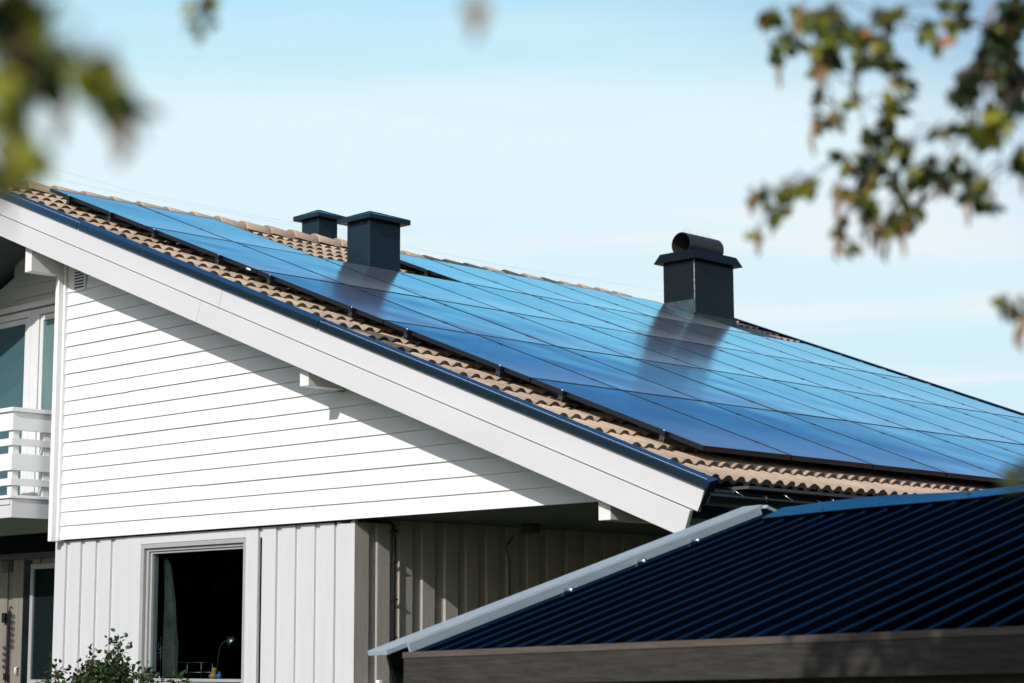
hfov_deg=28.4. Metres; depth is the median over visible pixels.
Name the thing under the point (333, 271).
solar panel
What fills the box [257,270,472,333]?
solar panel
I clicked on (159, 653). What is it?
table flag
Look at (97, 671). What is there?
bush
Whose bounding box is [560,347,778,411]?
solar panel
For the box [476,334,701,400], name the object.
solar panel
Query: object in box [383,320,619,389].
solar panel
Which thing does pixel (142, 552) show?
window
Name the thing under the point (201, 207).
overhead wire
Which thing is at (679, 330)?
solar panel
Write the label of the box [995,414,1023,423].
solar panel
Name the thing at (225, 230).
solar panel
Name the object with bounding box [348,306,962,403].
mounting rail
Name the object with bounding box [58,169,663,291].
overhead wire
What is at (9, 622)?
wall ornament
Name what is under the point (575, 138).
sky
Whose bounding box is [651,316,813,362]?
solar panel
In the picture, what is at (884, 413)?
solar panel
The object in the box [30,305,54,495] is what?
balcony window
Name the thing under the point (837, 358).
solar panel
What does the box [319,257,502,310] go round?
solar panel
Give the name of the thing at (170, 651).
curtain
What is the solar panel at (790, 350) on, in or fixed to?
attached to the mounting rail at (219, 260)
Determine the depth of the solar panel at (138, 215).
19.54 m
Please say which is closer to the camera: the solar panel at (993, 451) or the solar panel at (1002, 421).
the solar panel at (993, 451)
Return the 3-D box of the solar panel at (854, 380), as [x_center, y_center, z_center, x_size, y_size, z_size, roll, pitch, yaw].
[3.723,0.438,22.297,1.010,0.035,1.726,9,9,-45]
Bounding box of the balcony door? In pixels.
[0,310,31,495]
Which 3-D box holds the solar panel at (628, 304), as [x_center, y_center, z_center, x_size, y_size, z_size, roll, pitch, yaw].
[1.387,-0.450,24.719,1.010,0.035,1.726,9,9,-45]
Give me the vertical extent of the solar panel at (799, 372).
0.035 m
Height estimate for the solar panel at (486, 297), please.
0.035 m
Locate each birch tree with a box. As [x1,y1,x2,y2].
[0,0,489,233]
[742,0,1023,490]
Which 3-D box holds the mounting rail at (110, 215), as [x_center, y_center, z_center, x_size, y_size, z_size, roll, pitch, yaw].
[-0.583,-0.653,22.329,0.128,0.151,9.262,-9,-12,43]
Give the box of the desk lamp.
[216,636,240,677]
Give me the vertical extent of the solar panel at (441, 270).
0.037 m
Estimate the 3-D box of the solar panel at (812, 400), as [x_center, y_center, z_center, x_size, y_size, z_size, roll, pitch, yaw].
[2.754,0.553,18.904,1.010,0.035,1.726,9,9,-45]
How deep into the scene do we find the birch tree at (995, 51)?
2.70 m
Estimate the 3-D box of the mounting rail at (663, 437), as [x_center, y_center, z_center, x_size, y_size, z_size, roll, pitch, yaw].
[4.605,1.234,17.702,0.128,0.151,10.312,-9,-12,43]
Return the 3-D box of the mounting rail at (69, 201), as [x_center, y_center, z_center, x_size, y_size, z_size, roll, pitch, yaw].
[-1.088,-0.845,22.853,0.128,0.151,9.262,-9,-12,43]
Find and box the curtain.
[162,556,177,676]
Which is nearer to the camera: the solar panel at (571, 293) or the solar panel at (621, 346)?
the solar panel at (621, 346)
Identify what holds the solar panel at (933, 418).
attached to the mounting rail at (499, 371)
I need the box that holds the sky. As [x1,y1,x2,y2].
[1,0,1023,412]
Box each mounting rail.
[66,195,628,299]
[107,211,669,313]
[151,229,768,338]
[215,254,833,360]
[266,274,884,377]
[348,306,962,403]
[403,328,1016,421]
[495,365,1003,436]
[557,389,1007,449]
[659,429,1003,486]
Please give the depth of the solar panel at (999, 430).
21.19 m
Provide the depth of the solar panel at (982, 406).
23.75 m
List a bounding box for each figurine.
[209,667,216,678]
[217,671,221,678]
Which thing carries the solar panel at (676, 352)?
attached to the mounting rail at (351, 313)
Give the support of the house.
on the ground
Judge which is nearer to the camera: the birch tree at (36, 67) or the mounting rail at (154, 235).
the birch tree at (36, 67)
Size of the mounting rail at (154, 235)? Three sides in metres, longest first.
10.312 x 0.151 x 0.128 m
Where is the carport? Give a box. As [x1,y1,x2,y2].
[367,484,1023,682]
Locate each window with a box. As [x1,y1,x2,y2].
[27,563,54,682]
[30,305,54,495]
[123,528,260,682]
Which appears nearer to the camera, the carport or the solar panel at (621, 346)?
the carport
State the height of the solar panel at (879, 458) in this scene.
0.036 m
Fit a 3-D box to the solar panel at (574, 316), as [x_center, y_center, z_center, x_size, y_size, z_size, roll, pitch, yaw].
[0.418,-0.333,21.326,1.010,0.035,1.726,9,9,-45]
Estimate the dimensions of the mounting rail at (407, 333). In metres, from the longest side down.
10.312 x 0.151 x 0.128 m
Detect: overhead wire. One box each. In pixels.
[54,178,441,259]
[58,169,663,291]
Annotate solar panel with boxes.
[50,188,230,240]
[137,204,312,255]
[147,226,344,284]
[236,242,425,297]
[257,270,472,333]
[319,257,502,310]
[348,285,553,345]
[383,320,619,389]
[394,270,573,322]
[400,254,526,293]
[430,259,588,304]
[431,299,631,357]
[465,283,639,333]
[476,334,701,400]
[494,271,648,315]
[509,312,702,368]
[530,378,791,459]
[532,295,703,344]
[549,281,700,324]
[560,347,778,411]
[580,324,767,378]
[595,306,758,353]
[607,292,754,334]
[622,390,872,468]
[637,359,847,420]
[646,335,827,387]
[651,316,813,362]
[706,345,884,396]
[707,326,865,371]
[707,402,946,476]
[708,370,912,429]
[758,335,913,379]
[766,355,937,404]
[774,380,971,437]
[782,412,1006,482]
[820,364,987,412]
[833,389,1023,444]
[851,421,1023,483]
[869,372,1023,417]
[891,398,1023,443]
[916,430,1023,466]
[944,406,1023,432]
[975,438,1023,454]
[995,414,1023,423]
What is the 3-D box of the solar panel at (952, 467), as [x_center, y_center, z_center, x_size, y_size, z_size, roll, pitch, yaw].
[3.210,0.888,16.966,1.010,0.035,1.726,9,9,-45]
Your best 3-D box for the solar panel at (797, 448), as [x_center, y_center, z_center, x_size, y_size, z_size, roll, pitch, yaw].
[1.785,0.670,15.512,1.010,0.036,1.726,9,9,-45]
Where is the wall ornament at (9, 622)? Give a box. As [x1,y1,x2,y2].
[1,605,13,681]
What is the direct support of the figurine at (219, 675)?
on the house
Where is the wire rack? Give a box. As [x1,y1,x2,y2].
[178,662,212,677]
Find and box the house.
[0,182,1023,682]
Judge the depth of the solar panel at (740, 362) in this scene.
20.82 m
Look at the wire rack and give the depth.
17.66 m
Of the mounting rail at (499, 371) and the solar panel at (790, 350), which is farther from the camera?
the solar panel at (790, 350)
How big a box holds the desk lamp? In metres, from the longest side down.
0.360 x 0.356 x 0.124 m
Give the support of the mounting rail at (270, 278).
attached to the house
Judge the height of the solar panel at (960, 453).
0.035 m
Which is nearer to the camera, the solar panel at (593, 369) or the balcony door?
the solar panel at (593, 369)
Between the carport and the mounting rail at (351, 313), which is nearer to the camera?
the carport
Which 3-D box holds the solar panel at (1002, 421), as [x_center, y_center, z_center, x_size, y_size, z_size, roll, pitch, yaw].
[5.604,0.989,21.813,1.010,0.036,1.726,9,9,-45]
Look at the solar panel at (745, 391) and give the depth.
18.14 m
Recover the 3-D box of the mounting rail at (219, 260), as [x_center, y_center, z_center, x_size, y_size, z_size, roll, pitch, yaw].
[0.977,-0.144,21.463,0.128,0.151,10.312,-9,-12,43]
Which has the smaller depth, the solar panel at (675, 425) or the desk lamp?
the solar panel at (675, 425)
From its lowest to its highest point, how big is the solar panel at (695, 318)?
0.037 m
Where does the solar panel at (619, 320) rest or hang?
attached to the mounting rail at (219, 260)
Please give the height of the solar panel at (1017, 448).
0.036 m
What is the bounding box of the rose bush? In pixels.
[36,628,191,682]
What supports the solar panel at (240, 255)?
attached to the mounting rail at (219, 260)
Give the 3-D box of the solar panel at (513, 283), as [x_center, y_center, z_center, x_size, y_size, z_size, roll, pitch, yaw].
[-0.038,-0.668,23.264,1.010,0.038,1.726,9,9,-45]
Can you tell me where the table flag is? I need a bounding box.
[156,637,161,677]
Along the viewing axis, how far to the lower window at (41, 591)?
20.35 m
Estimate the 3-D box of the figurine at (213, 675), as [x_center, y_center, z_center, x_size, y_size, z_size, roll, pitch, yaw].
[-2.559,2.845,17.392,0.093,0.095,0.089,-9,-12,43]
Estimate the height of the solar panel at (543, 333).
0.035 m
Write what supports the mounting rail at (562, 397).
attached to the house
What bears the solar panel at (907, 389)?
attached to the mounting rail at (351, 313)
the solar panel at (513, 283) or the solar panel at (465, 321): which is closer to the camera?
the solar panel at (465, 321)

